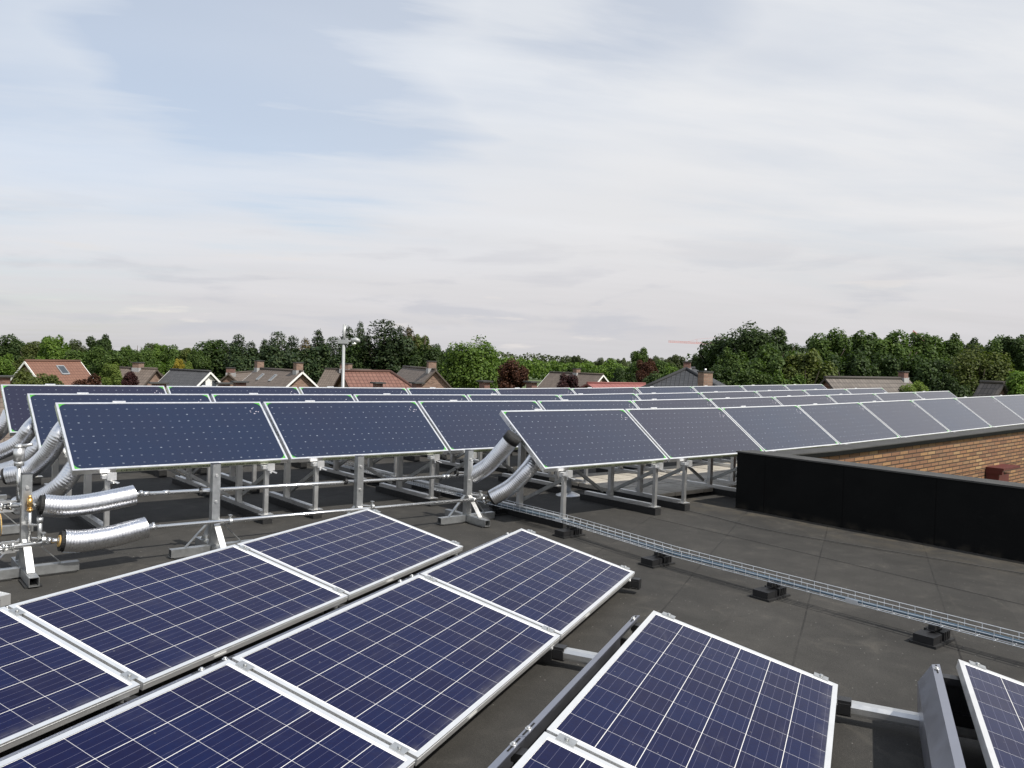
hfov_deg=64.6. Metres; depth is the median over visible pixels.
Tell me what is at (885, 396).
solar collector
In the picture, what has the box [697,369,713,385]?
chimney stack
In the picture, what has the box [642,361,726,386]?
brick house
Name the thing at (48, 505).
foil duct
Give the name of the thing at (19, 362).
broadleaf tree
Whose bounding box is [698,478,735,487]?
concrete slab
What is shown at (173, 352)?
broadleaf tree
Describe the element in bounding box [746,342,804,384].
broadleaf tree
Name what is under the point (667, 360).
broadleaf tree
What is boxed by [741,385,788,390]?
solar collector
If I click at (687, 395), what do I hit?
solar collector
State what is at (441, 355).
broadleaf tree
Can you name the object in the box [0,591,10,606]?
aluminium profile
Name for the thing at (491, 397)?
solar collector
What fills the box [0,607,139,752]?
photovoltaic panel
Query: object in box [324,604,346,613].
panel bracket
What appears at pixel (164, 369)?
broadleaf tree
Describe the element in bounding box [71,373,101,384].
copper bush
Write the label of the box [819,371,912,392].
brick house
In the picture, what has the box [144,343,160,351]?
broadleaf tree
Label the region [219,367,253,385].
brick house
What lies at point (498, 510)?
tray block
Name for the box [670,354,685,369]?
broadleaf tree
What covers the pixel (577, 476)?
concrete slab
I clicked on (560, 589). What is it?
photovoltaic panel
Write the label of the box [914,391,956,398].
solar collector
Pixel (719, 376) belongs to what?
broadleaf tree
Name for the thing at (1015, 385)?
broadleaf tree
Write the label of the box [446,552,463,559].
panel bracket
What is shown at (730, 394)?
solar collector
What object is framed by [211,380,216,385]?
window
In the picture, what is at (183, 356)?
broadleaf tree
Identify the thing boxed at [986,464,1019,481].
rainwater box
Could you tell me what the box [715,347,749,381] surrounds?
broadleaf tree
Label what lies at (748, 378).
broadleaf tree
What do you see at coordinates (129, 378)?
plum bush
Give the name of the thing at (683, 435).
solar collector
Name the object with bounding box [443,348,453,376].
broadleaf tree
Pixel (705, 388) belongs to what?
solar collector
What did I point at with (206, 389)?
solar collector
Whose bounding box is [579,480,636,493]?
concrete slab
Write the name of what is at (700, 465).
concrete slab
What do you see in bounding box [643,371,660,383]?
broadleaf tree
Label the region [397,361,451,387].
brick house
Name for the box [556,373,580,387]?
copper bush
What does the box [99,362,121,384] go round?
broadleaf tree
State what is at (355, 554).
photovoltaic panel
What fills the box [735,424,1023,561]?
school building
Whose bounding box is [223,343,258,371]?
broadleaf tree
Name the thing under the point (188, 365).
garden shrub
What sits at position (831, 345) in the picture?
broadleaf tree
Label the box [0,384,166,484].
solar collector
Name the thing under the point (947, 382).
broadleaf tree
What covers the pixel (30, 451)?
foil duct
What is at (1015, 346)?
broadleaf tree
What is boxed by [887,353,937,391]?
broadleaf tree
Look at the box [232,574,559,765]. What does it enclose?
photovoltaic panel
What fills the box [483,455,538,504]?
foil duct
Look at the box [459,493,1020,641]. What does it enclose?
blue cable
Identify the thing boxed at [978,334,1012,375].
broadleaf tree
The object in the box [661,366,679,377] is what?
broadleaf tree
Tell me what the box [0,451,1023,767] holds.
flat roof
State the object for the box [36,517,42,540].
pipe stub
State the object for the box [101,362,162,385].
brick house
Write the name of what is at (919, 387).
garden shrub
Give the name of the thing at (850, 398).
solar collector
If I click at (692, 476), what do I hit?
concrete slab
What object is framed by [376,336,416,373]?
broadleaf tree
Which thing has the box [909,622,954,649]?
tray block
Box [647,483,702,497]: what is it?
concrete slab
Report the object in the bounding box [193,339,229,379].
broadleaf tree
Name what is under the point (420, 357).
broadleaf tree
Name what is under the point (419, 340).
broadleaf tree
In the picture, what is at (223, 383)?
brick house
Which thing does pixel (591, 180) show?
sky
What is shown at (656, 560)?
tray block
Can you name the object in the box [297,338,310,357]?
conifer tree
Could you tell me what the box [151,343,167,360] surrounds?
broadleaf tree
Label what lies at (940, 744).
wind deflector
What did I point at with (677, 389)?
solar collector
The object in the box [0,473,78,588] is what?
pipe stand
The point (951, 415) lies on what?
solar collector
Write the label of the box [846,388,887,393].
solar collector
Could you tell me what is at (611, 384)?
building
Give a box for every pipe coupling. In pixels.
[0,500,16,512]
[0,540,18,553]
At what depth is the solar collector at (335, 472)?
10.85 m
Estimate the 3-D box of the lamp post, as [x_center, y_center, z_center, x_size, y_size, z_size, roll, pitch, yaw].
[-5.722,2.889,28.113,0.762,9.920,0.180,1,2,0]
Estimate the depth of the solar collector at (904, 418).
14.53 m
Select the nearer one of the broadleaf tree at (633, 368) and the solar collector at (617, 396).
the solar collector at (617, 396)
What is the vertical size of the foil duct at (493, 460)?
0.587 m
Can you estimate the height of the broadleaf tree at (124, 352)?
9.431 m
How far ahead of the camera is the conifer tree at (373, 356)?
94.79 m
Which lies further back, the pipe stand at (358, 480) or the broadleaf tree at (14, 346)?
the broadleaf tree at (14, 346)
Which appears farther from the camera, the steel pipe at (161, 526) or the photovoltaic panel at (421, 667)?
the steel pipe at (161, 526)
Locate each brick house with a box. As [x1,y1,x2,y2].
[0,375,13,442]
[10,359,94,384]
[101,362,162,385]
[148,382,168,393]
[158,368,219,386]
[215,382,232,385]
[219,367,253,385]
[231,381,248,386]
[243,360,318,387]
[317,363,371,386]
[334,369,411,388]
[370,382,385,387]
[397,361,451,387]
[409,382,424,387]
[476,380,492,388]
[523,381,539,387]
[537,368,608,387]
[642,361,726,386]
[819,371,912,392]
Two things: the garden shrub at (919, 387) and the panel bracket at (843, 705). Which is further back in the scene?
the garden shrub at (919, 387)
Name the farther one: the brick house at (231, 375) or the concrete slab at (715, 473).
the brick house at (231, 375)
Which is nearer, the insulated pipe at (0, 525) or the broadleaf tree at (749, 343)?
the insulated pipe at (0, 525)
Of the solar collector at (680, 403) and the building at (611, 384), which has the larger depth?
the building at (611, 384)
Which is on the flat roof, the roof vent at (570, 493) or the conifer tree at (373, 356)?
the roof vent at (570, 493)
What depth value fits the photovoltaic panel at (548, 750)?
2.87 m
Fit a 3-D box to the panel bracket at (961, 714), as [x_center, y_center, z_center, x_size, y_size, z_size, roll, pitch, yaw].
[2.525,1.555,3.675,1.190,0.276,0.100,3,2,24]
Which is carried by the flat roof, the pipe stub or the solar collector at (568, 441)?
the solar collector at (568, 441)
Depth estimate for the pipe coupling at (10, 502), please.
5.99 m
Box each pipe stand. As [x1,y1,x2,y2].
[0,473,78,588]
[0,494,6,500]
[0,499,32,535]
[169,463,252,559]
[343,455,374,513]
[437,449,494,527]
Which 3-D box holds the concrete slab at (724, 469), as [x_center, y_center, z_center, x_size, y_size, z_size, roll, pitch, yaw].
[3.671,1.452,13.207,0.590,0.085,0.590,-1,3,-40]
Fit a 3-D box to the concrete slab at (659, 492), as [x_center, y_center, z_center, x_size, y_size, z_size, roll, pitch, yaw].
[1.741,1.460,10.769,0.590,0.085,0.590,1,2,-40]
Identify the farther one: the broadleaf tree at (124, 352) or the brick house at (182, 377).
the broadleaf tree at (124, 352)
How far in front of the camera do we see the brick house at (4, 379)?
37.05 m
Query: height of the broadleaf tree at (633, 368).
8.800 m
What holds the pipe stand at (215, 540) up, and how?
on the flat roof
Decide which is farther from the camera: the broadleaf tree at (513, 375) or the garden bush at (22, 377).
the broadleaf tree at (513, 375)
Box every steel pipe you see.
[0,501,38,508]
[0,538,58,549]
[143,474,463,495]
[149,497,488,529]
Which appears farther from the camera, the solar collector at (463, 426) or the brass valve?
the solar collector at (463, 426)
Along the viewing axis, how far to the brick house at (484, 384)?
39.84 m
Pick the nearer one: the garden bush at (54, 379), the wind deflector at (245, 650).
the wind deflector at (245, 650)
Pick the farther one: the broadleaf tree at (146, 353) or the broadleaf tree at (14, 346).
the broadleaf tree at (14, 346)
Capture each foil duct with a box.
[0,409,8,440]
[0,416,34,459]
[0,422,64,484]
[0,437,37,479]
[5,461,81,514]
[32,485,143,517]
[47,517,154,552]
[471,430,520,482]
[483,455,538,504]
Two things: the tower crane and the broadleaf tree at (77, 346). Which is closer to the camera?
the broadleaf tree at (77, 346)
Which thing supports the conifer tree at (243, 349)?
on the ground
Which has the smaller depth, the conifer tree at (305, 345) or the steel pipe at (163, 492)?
the steel pipe at (163, 492)
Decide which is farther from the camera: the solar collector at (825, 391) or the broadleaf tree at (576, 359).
the broadleaf tree at (576, 359)
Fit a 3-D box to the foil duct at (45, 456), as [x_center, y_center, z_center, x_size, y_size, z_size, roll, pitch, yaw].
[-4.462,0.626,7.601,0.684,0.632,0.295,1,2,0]
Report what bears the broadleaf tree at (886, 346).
on the ground
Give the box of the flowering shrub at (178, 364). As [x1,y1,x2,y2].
[161,359,184,375]
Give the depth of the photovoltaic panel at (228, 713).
3.11 m
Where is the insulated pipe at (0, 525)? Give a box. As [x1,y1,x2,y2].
[0,514,1,535]
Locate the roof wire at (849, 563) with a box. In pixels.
[650,517,1023,604]
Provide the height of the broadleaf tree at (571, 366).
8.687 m
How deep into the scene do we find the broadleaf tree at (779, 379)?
64.02 m
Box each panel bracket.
[106,695,138,710]
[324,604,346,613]
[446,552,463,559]
[510,747,528,765]
[541,643,566,661]
[620,622,851,716]
[621,577,640,589]
[942,673,974,728]
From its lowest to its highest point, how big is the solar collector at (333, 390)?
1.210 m
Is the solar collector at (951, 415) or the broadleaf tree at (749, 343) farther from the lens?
the broadleaf tree at (749, 343)
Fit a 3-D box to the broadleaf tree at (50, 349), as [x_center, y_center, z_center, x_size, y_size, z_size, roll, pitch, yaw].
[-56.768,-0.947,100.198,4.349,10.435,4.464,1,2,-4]
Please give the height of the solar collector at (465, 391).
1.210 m
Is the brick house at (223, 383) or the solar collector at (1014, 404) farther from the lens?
the brick house at (223, 383)
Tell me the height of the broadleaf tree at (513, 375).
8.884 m
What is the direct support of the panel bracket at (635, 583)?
attached to the mounting rail
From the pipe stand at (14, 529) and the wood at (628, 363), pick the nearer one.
the pipe stand at (14, 529)
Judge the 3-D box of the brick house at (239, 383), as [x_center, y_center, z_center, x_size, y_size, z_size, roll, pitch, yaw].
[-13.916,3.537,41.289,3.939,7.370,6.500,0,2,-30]
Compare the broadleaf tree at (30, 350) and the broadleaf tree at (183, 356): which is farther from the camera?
the broadleaf tree at (30, 350)
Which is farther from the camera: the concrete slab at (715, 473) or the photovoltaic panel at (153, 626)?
the concrete slab at (715, 473)
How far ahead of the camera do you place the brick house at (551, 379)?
82.60 m
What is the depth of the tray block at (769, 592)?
6.20 m
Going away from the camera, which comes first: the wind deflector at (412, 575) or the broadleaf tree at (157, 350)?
the wind deflector at (412, 575)
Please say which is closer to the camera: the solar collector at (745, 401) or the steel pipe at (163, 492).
the steel pipe at (163, 492)
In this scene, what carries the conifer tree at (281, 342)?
on the ground
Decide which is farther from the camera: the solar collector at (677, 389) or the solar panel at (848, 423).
the solar collector at (677, 389)
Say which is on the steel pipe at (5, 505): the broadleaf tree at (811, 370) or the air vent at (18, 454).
the air vent at (18, 454)
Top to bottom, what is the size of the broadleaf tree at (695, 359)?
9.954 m
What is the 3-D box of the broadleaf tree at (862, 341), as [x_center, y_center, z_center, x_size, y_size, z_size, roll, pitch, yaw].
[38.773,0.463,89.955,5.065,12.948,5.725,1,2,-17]
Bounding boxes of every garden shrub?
[183,361,192,368]
[899,380,927,391]
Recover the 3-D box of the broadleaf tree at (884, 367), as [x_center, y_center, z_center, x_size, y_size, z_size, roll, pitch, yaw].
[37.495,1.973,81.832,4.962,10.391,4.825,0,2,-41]
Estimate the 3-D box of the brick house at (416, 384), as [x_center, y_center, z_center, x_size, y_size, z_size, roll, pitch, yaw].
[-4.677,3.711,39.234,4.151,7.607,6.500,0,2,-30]
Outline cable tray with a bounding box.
[325,460,1023,647]
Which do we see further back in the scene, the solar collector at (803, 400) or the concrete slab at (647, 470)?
the solar collector at (803, 400)
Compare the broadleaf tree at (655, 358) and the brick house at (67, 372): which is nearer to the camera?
the brick house at (67, 372)
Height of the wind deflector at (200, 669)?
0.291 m
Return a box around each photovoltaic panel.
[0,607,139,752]
[0,659,415,767]
[8,544,347,689]
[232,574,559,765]
[237,509,462,599]
[420,528,634,640]
[512,732,618,767]
[546,611,837,767]
[956,659,1023,767]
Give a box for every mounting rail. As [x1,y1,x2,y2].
[87,697,128,714]
[309,605,978,740]
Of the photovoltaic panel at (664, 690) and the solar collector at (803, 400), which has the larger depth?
the solar collector at (803, 400)
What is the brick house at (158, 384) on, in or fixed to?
on the ground
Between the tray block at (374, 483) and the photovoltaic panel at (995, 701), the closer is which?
the photovoltaic panel at (995, 701)
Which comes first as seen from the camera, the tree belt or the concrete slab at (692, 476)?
the concrete slab at (692, 476)
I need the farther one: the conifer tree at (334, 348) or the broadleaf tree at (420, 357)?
the conifer tree at (334, 348)
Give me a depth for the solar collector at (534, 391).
16.16 m
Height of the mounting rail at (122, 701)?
0.114 m
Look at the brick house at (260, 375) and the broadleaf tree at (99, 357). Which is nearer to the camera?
the brick house at (260, 375)
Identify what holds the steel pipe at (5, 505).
attached to the pipe stand at (25, 568)
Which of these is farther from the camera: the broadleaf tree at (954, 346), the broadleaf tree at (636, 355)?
the broadleaf tree at (636, 355)
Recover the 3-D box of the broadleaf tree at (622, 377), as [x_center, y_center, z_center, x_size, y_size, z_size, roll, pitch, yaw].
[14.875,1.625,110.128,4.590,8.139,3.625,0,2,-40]
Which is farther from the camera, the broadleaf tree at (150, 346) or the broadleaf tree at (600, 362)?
the broadleaf tree at (600, 362)
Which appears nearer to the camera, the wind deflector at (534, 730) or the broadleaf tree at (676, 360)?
the wind deflector at (534, 730)
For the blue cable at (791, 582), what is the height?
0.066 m
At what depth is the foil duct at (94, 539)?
6.23 m
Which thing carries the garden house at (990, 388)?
on the ground
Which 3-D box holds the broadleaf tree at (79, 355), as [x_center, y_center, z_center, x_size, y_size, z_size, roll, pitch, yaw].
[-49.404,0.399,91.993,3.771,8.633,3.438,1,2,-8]
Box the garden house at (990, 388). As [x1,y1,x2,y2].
[972,380,1009,396]
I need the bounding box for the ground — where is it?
[87,350,592,388]
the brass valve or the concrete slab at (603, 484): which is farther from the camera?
the concrete slab at (603, 484)
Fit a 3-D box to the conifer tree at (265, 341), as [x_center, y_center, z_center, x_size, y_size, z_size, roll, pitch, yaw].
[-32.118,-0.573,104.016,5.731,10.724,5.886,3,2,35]
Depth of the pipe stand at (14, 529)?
7.34 m
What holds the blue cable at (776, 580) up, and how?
in the cable tray
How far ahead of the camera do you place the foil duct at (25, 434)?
8.84 m
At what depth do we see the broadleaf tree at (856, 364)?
81.11 m
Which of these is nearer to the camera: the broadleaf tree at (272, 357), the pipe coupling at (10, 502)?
the pipe coupling at (10, 502)
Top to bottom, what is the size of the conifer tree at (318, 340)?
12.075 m
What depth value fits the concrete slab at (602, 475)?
12.07 m
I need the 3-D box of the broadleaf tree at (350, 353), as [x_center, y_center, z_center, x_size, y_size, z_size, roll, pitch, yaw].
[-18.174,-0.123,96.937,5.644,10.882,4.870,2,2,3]
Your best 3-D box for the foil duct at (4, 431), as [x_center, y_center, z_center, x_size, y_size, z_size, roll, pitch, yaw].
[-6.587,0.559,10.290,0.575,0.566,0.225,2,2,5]
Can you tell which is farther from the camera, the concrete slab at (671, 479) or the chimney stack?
the chimney stack
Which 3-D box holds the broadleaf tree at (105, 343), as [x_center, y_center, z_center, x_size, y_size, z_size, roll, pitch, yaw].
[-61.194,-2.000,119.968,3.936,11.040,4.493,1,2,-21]
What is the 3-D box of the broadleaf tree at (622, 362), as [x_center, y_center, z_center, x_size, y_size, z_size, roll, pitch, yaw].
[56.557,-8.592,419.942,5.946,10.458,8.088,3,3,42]
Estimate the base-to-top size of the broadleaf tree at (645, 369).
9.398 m
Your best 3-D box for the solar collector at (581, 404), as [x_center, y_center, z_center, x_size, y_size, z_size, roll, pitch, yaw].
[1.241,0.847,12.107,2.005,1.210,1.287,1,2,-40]
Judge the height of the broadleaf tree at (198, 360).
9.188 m
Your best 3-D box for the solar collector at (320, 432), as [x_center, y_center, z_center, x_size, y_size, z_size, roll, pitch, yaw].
[-1.871,0.806,9.464,2.005,1.210,1.287,1,2,-40]
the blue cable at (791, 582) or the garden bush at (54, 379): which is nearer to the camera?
the blue cable at (791, 582)
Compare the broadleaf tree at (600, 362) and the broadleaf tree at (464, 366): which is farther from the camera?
the broadleaf tree at (600, 362)
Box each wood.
[492,351,587,371]
[584,360,631,371]
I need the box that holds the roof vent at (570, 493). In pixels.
[556,477,579,497]
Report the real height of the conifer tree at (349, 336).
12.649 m
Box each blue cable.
[455,492,1023,644]
[457,492,1023,641]
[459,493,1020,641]
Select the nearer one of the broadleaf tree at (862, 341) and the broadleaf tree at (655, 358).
the broadleaf tree at (862, 341)
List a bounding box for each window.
[56,365,69,374]
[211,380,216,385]
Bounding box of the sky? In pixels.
[0,0,1023,363]
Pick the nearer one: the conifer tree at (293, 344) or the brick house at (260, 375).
the brick house at (260, 375)
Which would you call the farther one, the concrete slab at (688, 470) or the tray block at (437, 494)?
the concrete slab at (688, 470)
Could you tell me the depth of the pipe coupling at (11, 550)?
5.86 m
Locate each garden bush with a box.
[10,367,49,384]
[43,374,63,384]
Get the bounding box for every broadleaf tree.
[0,333,25,362]
[0,353,15,378]
[12,356,28,372]
[20,341,40,358]
[35,334,71,359]
[63,349,92,369]
[68,339,86,354]
[84,345,122,380]
[85,334,112,380]
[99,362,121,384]
[113,345,133,366]
[128,346,154,366]
[139,355,159,367]
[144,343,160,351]
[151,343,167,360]
[154,358,174,374]
[158,344,180,364]
[177,348,191,363]
[185,348,211,369]
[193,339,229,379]
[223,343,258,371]
[259,341,304,368]
[299,343,346,384]
[340,338,377,369]
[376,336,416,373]
[403,344,444,372]
[414,334,432,349]
[431,344,445,363]
[437,334,501,388]
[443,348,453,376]
[492,358,529,388]
[563,363,588,372]
[570,355,582,363]
[592,358,624,381]
[594,357,604,366]
[611,366,637,381]
[617,358,626,366]
[624,362,637,380]
[630,347,651,363]
[635,357,657,381]
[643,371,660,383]
[651,355,664,366]
[655,359,676,377]
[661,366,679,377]
[664,357,671,362]
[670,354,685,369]
[689,353,707,370]
[697,333,732,372]
[709,364,737,385]
[712,320,780,368]
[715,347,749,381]
[733,368,772,385]
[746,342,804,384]
[761,326,794,356]
[769,370,806,384]
[782,348,838,383]
[786,343,806,361]
[805,327,852,369]
[823,348,872,375]
[842,330,879,369]
[861,352,901,376]
[870,329,916,368]
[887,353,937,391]
[906,332,949,370]
[924,359,961,390]
[931,333,963,362]
[934,372,972,397]
[947,343,1014,395]
[960,337,983,357]
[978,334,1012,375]
[1000,334,1023,372]
[1005,370,1023,394]
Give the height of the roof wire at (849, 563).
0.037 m
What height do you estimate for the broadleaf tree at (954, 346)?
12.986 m
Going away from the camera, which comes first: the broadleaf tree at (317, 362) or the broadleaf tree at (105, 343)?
the broadleaf tree at (317, 362)
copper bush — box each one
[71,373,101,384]
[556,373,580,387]
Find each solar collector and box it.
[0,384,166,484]
[27,392,211,497]
[55,401,287,528]
[166,385,306,474]
[210,393,366,493]
[262,400,448,518]
[298,386,419,465]
[350,393,481,481]
[406,387,511,459]
[412,400,560,498]
[460,394,561,472]
[489,409,667,528]
[495,388,574,453]
[532,400,658,489]
[558,393,639,399]
[571,387,640,393]
[613,407,762,510]
[623,398,736,473]
[635,392,703,399]
[636,386,695,393]
[692,385,744,392]
[700,391,760,398]
[702,397,780,462]
[713,405,838,484]
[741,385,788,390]
[755,390,807,396]
[773,395,835,404]
[784,384,826,389]
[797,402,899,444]
[804,389,850,394]
[828,393,881,402]
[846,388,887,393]
[859,400,949,437]
[874,392,921,400]
[911,398,991,432]
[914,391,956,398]
[955,396,1023,427]
[992,395,1023,419]
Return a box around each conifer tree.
[221,334,248,376]
[246,340,259,358]
[258,339,268,359]
[263,331,289,355]
[280,335,300,353]
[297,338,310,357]
[310,328,328,359]
[327,336,341,364]
[337,326,360,353]
[353,321,364,351]
[354,319,409,372]
[395,325,406,345]
[401,325,417,348]
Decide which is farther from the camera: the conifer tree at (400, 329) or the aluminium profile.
the conifer tree at (400, 329)
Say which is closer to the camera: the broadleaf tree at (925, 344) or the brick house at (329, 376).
the brick house at (329, 376)
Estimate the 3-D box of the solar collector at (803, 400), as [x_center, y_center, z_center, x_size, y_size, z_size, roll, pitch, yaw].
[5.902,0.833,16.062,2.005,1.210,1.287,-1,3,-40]
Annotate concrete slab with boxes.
[549,474,605,485]
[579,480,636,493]
[588,472,632,479]
[614,470,661,476]
[614,477,665,484]
[623,486,674,496]
[634,468,681,474]
[644,475,691,482]
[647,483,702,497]
[663,465,706,471]
[664,472,713,479]
[672,480,728,493]
[682,463,727,468]
[689,470,729,477]
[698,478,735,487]
[713,461,736,465]
[713,467,736,473]
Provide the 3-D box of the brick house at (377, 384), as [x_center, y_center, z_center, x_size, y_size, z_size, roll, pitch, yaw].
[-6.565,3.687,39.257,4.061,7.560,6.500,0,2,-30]
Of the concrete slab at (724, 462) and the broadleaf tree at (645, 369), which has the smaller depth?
the concrete slab at (724, 462)
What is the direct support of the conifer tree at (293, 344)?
on the ground
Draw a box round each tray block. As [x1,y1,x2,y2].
[366,476,388,485]
[423,489,442,497]
[479,505,506,515]
[552,524,585,538]
[638,551,674,568]
[749,581,790,602]
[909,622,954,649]
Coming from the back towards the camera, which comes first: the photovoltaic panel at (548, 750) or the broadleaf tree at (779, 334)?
the broadleaf tree at (779, 334)
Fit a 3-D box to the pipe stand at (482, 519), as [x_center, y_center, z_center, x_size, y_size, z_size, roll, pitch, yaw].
[-0.478,1.093,8.683,0.559,0.780,0.559,2,2,5]
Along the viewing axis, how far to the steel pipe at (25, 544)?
5.94 m
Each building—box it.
[581,382,645,387]
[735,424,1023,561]
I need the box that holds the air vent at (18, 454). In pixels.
[13,443,32,502]
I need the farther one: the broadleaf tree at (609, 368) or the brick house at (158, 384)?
the broadleaf tree at (609, 368)
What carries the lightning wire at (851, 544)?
on the flat roof
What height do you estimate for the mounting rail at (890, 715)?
0.114 m
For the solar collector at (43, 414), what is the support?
on the flat roof
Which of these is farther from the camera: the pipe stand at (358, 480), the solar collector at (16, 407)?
the solar collector at (16, 407)
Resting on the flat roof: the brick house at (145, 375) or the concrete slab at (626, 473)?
the concrete slab at (626, 473)
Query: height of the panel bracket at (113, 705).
0.276 m
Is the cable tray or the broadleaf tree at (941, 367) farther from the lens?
the broadleaf tree at (941, 367)
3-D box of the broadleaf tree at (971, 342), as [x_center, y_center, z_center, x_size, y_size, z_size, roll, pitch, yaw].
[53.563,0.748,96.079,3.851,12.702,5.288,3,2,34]
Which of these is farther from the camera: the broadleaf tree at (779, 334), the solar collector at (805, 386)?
the broadleaf tree at (779, 334)
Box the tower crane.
[668,338,705,343]
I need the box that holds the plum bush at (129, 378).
[121,371,138,385]
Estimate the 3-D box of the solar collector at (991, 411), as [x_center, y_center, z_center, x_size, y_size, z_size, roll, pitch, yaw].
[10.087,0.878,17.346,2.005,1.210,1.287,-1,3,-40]
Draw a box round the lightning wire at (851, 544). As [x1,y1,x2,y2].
[571,488,1023,573]
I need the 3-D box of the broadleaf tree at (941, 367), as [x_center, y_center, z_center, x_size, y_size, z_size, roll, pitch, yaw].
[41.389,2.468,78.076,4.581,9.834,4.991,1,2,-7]
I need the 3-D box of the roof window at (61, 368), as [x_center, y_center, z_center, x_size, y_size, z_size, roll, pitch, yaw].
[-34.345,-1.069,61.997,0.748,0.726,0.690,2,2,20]
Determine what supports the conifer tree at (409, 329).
on the ground
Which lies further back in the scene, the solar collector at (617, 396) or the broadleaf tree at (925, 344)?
the broadleaf tree at (925, 344)
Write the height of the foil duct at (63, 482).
0.593 m
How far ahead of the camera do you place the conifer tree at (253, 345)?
101.75 m
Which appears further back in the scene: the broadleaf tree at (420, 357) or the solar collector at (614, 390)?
the broadleaf tree at (420, 357)
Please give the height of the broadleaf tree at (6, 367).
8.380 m
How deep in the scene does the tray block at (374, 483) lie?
10.91 m
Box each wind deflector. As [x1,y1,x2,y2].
[0,665,214,760]
[212,579,406,664]
[405,532,511,578]
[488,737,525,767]
[502,615,639,767]
[917,664,965,767]
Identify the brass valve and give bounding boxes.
[22,495,37,540]
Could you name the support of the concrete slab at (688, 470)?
on the flat roof
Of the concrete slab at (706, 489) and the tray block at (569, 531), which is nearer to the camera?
the tray block at (569, 531)
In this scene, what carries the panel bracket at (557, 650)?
attached to the mounting rail at (890, 715)
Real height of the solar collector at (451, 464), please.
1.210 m
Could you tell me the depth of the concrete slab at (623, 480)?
11.64 m
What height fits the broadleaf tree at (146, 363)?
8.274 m
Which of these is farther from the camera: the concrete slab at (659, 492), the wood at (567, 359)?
the wood at (567, 359)
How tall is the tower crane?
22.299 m
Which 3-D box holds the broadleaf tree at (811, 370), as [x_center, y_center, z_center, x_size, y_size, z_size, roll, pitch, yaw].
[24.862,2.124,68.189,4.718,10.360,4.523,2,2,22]
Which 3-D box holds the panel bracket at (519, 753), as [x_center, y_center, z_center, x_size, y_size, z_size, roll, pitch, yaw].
[0.491,1.504,2.767,1.190,0.276,0.100,3,2,24]
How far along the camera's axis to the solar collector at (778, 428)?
11.85 m
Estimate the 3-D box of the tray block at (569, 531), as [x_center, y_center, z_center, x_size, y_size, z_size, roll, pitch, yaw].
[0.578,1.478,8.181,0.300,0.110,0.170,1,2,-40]
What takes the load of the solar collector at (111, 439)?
on the flat roof
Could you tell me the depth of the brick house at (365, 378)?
52.77 m
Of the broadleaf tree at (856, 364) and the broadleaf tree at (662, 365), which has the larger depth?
the broadleaf tree at (662, 365)
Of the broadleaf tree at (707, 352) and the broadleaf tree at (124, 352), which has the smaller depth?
the broadleaf tree at (707, 352)
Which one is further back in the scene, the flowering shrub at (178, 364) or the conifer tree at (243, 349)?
the conifer tree at (243, 349)
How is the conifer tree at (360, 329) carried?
on the ground
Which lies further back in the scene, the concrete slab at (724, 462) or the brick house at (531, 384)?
the brick house at (531, 384)
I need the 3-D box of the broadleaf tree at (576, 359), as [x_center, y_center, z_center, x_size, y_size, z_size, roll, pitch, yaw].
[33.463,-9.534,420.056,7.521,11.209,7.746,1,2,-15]
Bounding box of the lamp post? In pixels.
[338,324,359,386]
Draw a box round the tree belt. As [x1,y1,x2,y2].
[489,356,630,379]
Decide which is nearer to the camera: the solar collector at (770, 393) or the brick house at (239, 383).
the solar collector at (770, 393)
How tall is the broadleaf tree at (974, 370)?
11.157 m

